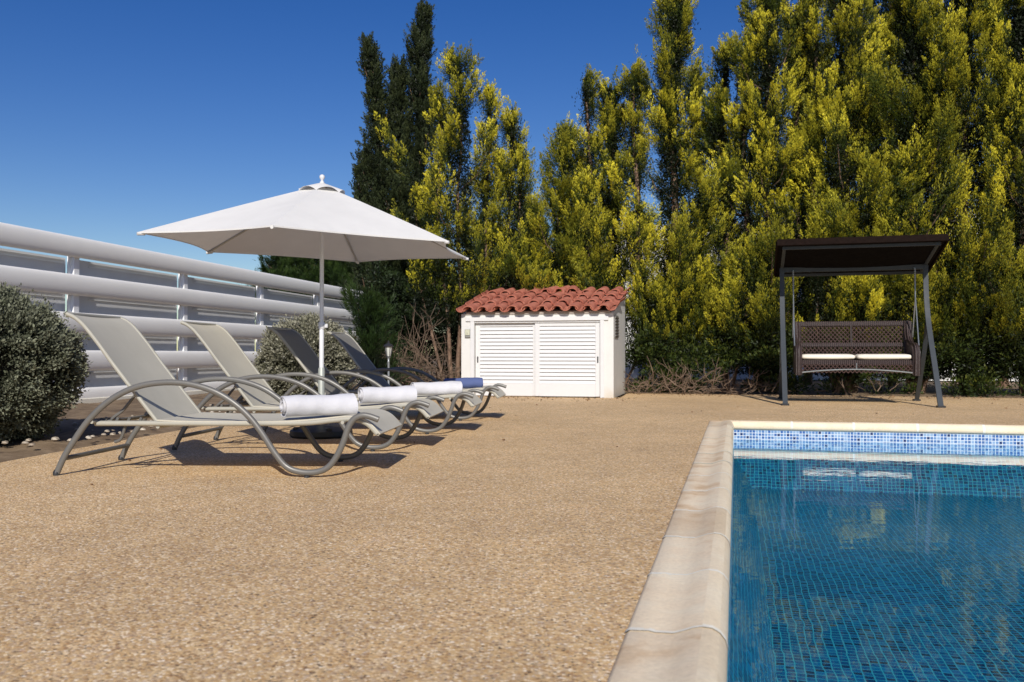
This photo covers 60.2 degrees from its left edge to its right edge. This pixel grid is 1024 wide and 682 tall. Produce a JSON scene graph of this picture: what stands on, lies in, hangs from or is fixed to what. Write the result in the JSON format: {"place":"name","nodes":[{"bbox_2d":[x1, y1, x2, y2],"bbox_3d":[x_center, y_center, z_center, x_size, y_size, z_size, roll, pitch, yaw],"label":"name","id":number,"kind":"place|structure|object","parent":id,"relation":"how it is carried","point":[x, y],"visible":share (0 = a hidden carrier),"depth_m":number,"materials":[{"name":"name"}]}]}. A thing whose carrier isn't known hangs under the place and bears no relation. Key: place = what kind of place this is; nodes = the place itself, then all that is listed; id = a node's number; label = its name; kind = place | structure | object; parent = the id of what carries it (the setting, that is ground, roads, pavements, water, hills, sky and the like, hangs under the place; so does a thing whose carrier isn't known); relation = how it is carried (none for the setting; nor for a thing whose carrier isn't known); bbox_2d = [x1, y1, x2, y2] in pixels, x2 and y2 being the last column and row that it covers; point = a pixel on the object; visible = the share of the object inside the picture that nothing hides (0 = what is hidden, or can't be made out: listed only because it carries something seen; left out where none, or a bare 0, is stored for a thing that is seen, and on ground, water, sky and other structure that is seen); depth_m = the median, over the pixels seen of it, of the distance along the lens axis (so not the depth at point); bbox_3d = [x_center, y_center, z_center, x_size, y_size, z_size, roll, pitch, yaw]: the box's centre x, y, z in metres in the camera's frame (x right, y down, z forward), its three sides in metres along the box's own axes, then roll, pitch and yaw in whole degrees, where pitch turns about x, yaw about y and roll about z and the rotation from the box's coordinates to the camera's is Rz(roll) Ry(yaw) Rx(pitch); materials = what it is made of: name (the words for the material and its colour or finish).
{"place":"outdoors","nodes":[
{"label":"outdoors","id":0,"kind":"place"},
{"bbox_2d":[0,0,996,632],"label":"sky","id":1,"kind":"structure","parent":0,"point":[120,119],"materials":[{"name":"blue"}]},
{"bbox_2d":[0,393,1023,681],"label":"deck","id":2,"kind":"structure","parent":0,"point":[474,549],"depth_m":3.53,"materials":[{"name":"beige gravel"}]},
{"bbox_2d":[53,312,403,477],"bbox_3d":[-1.801,0.333,5.829,2.046,1.025,0.840,0,-1,4],"label":"sun lounger","id":3,"kind":"object","parent":2,"relation":"on","point":[155,387],"visible":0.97,"depth_m":5.71,"materials":[{"name":"metal"}]},
{"bbox_2d":[279,393,357,416],"bbox_3d":[-1.248,0.413,5.719,0.494,0.141,0.167,0,-1,-29],"label":"rolled towel","id":4,"kind":"object","parent":3,"relation":"on","point":[315,405],"visible":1,"depth_m":5.66,"materials":[{"name":"white fabric"}]},
{"bbox_2d":[137,174,468,438],"bbox_3d":[-1.745,-0.329,8.106,2.603,2.405,2.653,0,-1,0],"label":"parasol","id":5,"kind":"object","parent":2,"relation":"on","point":[321,220],"visible":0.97,"depth_m":7.90,"materials":[{"name":"fabric"}]},
{"bbox_2d":[172,321,444,450],"bbox_3d":[-1.627,0.355,7.294,2.046,1.025,0.840,0,-1,4],"label":"sun lounger","id":6,"kind":"object","parent":2,"relation":"on","point":[225,350],"visible":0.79,"depth_m":7.19,"materials":[{"name":"metal"}]},
{"bbox_2d":[358,385,416,403],"bbox_3d":[-1.015,0.435,7.205,0.474,0.141,0.166,0,-1,-22],"label":"rolled towel","id":7,"kind":"object","parent":6,"relation":"on","point":[403,394],"visible":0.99,"depth_m":7.15,"materials":[{"name":"white fabric"}]},
{"bbox_2d":[263,327,483,433],"bbox_3d":[-1.344,0.377,8.768,2.046,1.025,0.840,0,-1,4],"label":"sun lounger","id":8,"kind":"object","parent":2,"relation":"on","point":[301,350],"visible":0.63,"depth_m":8.71,"materials":[{"name":"metal"}]},
{"bbox_2d":[410,381,462,394],"bbox_3d":[-0.743,0.461,8.675,0.513,0.136,0.158,0,-1,-19],"label":"rolled towel","id":9,"kind":"object","parent":8,"relation":"on","point":[439,388],"visible":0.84,"depth_m":8.62,"materials":[{"name":"white fabric"}]},
{"bbox_2d":[384,340,393,384],"bbox_3d":[-1.955,0.477,13.994,0.160,0.972,0.160,0,-1,0],"label":"garden lamp","id":10,"kind":"object","parent":2,"relation":"on","point":[388,346],"visible":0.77,"depth_m":13.97,"materials":[{"name":"metal"}]},
{"bbox_2d":[327,331,506,420],"bbox_3d":[-1.121,0.403,10.467,2.046,1.025,0.840,0,-1,5],"label":"sun lounger","id":11,"kind":"object","parent":2,"relation":"on","point":[354,350],"visible":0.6,"depth_m":10.46,"materials":[{"name":"metal"}]},
{"bbox_2d":[443,377,482,387],"bbox_3d":[-0.573,0.491,10.368,0.474,0.126,0.149,0,-1,-5],"label":"rolled towel","id":12,"kind":"object","parent":11,"relation":"on","point":[475,382],"visible":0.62,"depth_m":10.32,"materials":[{"name":"blue fabric"}]},
{"bbox_2d":[456,285,629,397],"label":"garden shed","id":13,"kind":"structure","parent":2,"relation":"on","point":[567,341],"depth_m":15.60,"materials":[{"name":"white paint"}]},
{"bbox_2d":[476,323,534,395],"bbox_3d":[-0.100,0.325,15.699,1.131,1.288,0.059,0,-1,13],"label":"louvre door","id":14,"kind":"structure","parent":13,"relation":"in","point":[505,352],"depth_m":15.69,"materials":[{"name":"white metal"}]},
{"bbox_2d":[535,322,599,396],"bbox_3d":[0.963,0.321,15.412,1.151,1.288,0.059,0,-1,13],"label":"louvre door","id":15,"kind":"structure","parent":13,"relation":"in","point":[567,354],"depth_m":15.41,"materials":[{"name":"white metal"}]},
{"bbox_2d":[91,393,1023,484],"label":"fallen leaves","id":16,"kind":"object","parent":2,"relation":"on","point":[708,395],"visible":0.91,"depth_m":15.27,"materials":[{"name":"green plant"}]},
{"bbox_2d":[607,420,1023,681],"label":"swimming pool","id":17,"kind":"structure","parent":2,"relation":"in","point":[786,579],"depth_m":5.03,"materials":[{"name":"tile"}]},
{"bbox_2d":[773,234,948,407],"bbox_3d":[5.285,-0.255,13.675,2.345,2.475,2.000,0,-1,15],"label":"garden swing","id":18,"kind":"object","parent":2,"relation":"on","point":[878,255],"visible":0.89,"depth_m":13.47,"materials":[{"name":"metal"}]},
{"bbox_2d":[802,354,854,359],"bbox_3d":[4.886,0.247,13.723,0.790,0.092,0.580,0,-1,15],"label":"seat cushion","id":19,"kind":"object","parent":18,"relation":"on","point":[827,356],"visible":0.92,"depth_m":13.46,"materials":[{"name":"white fabric"}]},
{"bbox_2d":[854,354,912,359],"bbox_3d":[5.663,0.244,13.515,0.790,0.091,0.580,0,-1,15],"label":"seat cushion","id":20,"kind":"object","parent":18,"relation":"on","point":[883,356],"visible":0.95,"depth_m":13.26,"materials":[{"name":"white fabric"}]},
{"bbox_2d":[177,355,1018,397],"bbox_3d":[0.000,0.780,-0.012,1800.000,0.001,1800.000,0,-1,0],"label":"ground","id":21,"kind":"structure","parent":0,"point":[813,382],"depth_m":25.51,"materials":[{"name":"soil"}]},
{"bbox_2d":[0,222,362,398],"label":"slat fence","id":22,"kind":"object","parent":21,"relation":"on","point":[145,302],"visible":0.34,"depth_m":15.01,"materials":[{"name":"metal"}]},
{"bbox_2d":[0,385,394,461],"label":"garden bed","id":23,"kind":"object","parent":21,"relation":"on","point":[46,444],"visible":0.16,"depth_m":8.70,"materials":[{"name":"soil"}]},
{"bbox_2d":[0,279,91,442],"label":"round bush","id":24,"kind":"object","parent":23,"relation":"on","point":[43,365],"visible":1,"depth_m":7.24,"materials":[{"name":"green plant"}]},
{"bbox_2d":[2,404,250,446],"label":"bed pebbles","id":25,"kind":"object","parent":23,"relation":"on","point":[28,440],"visible":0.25,"depth_m":7.60,"materials":[{"name":"white stone"}]},
{"bbox_2d":[251,311,357,395],"bbox_3d":[-2.817,0.269,12.200,1.472,1.384,1.468,0,-1,0],"label":"round bush","id":26,"kind":"object","parent":23,"relation":"on","point":[275,356],"visible":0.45,"depth_m":11.79,"materials":[{"name":"green plant"}]},
{"bbox_2d":[338,278,410,386],"bbox_3d":[-2.404,-0.052,15.255,1.488,2.074,1.551,0,-1,0],"label":"pine tree","id":27,"kind":"object","parent":23,"relation":"on","point":[371,336],"visible":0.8,"depth_m":15.03,"materials":[{"name":"green plant"}]},
{"bbox_2d":[337,30,416,372],"bbox_3d":[-3.118,-3.155,20.933,1.928,8.475,1.831,1,-1,-43],"label":"cypress tree","id":28,"kind":"object","parent":23,"relation":"on","point":[370,174],"visible":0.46,"depth_m":20.88,"materials":[{"name":"green plant"}]},
{"bbox_2d":[345,303,460,387],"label":"dry twigs","id":29,"kind":"object","parent":23,"relation":"on","point":[427,367],"visible":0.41,"depth_m":17.14,"materials":[{"name":"brown plant"}]},
{"bbox_2d":[375,0,447,380],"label":"cypress tree","id":30,"kind":"object","parent":23,"relation":"on","point":[410,128],"visible":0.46,"depth_m":21.02,"materials":[{"name":"green plant"}]},
{"bbox_2d":[373,38,556,378],"bbox_3d":[-1.210,-2.664,18.622,4.050,7.426,3.377,-1,-1,37],"label":"conifer tree","id":31,"kind":"object","parent":23,"relation":"on","point":[458,214],"visible":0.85,"depth_m":18.50,"materials":[{"name":"green plant"}]},
{"bbox_2d":[71,379,359,402],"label":"kerb","id":32,"kind":"structure","parent":21,"relation":"on","point":[98,399],"depth_m":13.93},
{"bbox_2d":[245,255,393,351],"bbox_3d":[-6.672,-1.498,32.119,7.502,5.532,5.184,0,-1,0],"label":"pine tree","id":33,"kind":"object","parent":21,"relation":"on","point":[308,269],"visible":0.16,"depth_m":31.31,"materials":[{"name":"green plant"}]},
{"bbox_2d":[359,261,628,384],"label":"undergrowth","id":34,"kind":"object","parent":21,"relation":"on","point":[408,311],"visible":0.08,"depth_m":20.03,"materials":[{"name":"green plant"}]},
{"bbox_2d":[443,208,572,332],"bbox_3d":[0.367,-1.373,23.913,4.786,5.019,4.156,0,-1,19],"label":"pine tree","id":35,"kind":"object","parent":21,"relation":"on","point":[514,234],"visible":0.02,"depth_m":23.73,"materials":[{"name":"green plant"}]},
{"bbox_2d":[498,111,628,293],"bbox_3d":[1.072,-1.925,18.558,2.698,5.943,2.617,0,-1,0],"label":"conifer tree","id":36,"kind":"object","parent":21,"relation":"on","point":[562,153],"visible":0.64,"depth_m":18.01,"materials":[{"name":"green plant"}]},
{"bbox_2d":[625,382,1023,397],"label":"hedge bed","id":37,"kind":"object","parent":21,"relation":"on","point":[930,391],"visible":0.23,"depth_m":16.97,"materials":[{"name":"soil"}]},
{"bbox_2d":[558,63,661,384],"bbox_3d":[2.176,-2.340,18.059,2.533,6.756,2.104,0,-1,0],"label":"conifer tree","id":38,"kind":"object","parent":37,"relation":"on","point":[610,132],"visible":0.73,"depth_m":18.02,"materials":[{"name":"green plant"}]},
{"bbox_2d":[564,0,743,390],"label":"conifer tree","id":39,"kind":"object","parent":37,"relation":"on","point":[670,293],"visible":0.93,"depth_m":17.59,"materials":[{"name":"green plant"}]},
{"bbox_2d":[671,32,791,390],"bbox_3d":[4.235,-2.589,17.435,2.199,7.234,2.114,0,-1,0],"label":"conifer tree","id":40,"kind":"object","parent":37,"relation":"on","point":[720,94],"visible":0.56,"depth_m":17.30,"materials":[{"name":"green plant"}]},
{"bbox_2d":[622,357,897,395],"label":"dry twigs","id":41,"kind":"object","parent":37,"relation":"on","point":[714,388],"visible":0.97,"depth_m":16.58,"materials":[{"name":"brown plant"}]},
{"bbox_2d":[700,0,881,391],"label":"conifer tree","id":42,"kind":"object","parent":37,"relation":"on","point":[760,46],"visible":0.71,"depth_m":16.94,"materials":[{"name":"green plant"}]},
{"bbox_2d":[625,320,1023,397],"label":"undergrowth","id":43,"kind":"object","parent":37,"relation":"on","point":[974,383],"visible":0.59,"depth_m":16.53,"materials":[{"name":"green plant"}]},
{"bbox_2d":[769,1,898,384],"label":"conifer tree","id":44,"kind":"object","parent":37,"relation":"on","point":[811,374],"visible":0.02,"depth_m":20.48,"materials":[{"name":"green plant"}]},
{"bbox_2d":[831,0,928,385],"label":"conifer tree","id":45,"kind":"object","parent":37,"relation":"on","point":[882,10],"depth_m":20.05,"materials":[{"name":"green plant"}]},
{"bbox_2d":[778,0,981,392],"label":"conifer tree","id":46,"kind":"object","parent":37,"relation":"on","point":[858,39],"visible":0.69,"depth_m":16.43,"materials":[{"name":"green plant"}]},
{"bbox_2d":[796,0,1011,393],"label":"conifer tree","id":47,"kind":"object","parent":37,"relation":"on","point":[912,21],"visible":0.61,"depth_m":15.98,"materials":[{"name":"green plant"}]},
{"bbox_2d":[847,0,1023,394],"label":"conifer tree","id":48,"kind":"object","parent":37,"relation":"on","point":[973,18],"visible":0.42,"depth_m":15.73,"materials":[{"name":"green plant"}]},
{"bbox_2d":[936,0,1023,395],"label":"conifer tree","id":49,"kind":"object","parent":37,"relation":"on","point":[1012,69],"visible":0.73,"depth_m":15.41,"materials":[{"name":"green plant"}]},
{"bbox_2d":[947,0,1016,386],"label":"conifer tree","id":50,"kind":"object","parent":37,"relation":"on","point":[1003,383],"visible":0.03,"depth_m":19.16,"materials":[{"name":"green plant"}]},
{"bbox_2d":[616,222,1018,380],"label":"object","id":51,"kind":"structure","parent":0,"point":[636,373],"depth_m":26.93,"materials":[{"name":"plant"}]},
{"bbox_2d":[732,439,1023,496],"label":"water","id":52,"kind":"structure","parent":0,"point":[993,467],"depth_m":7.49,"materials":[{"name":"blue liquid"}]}
]}

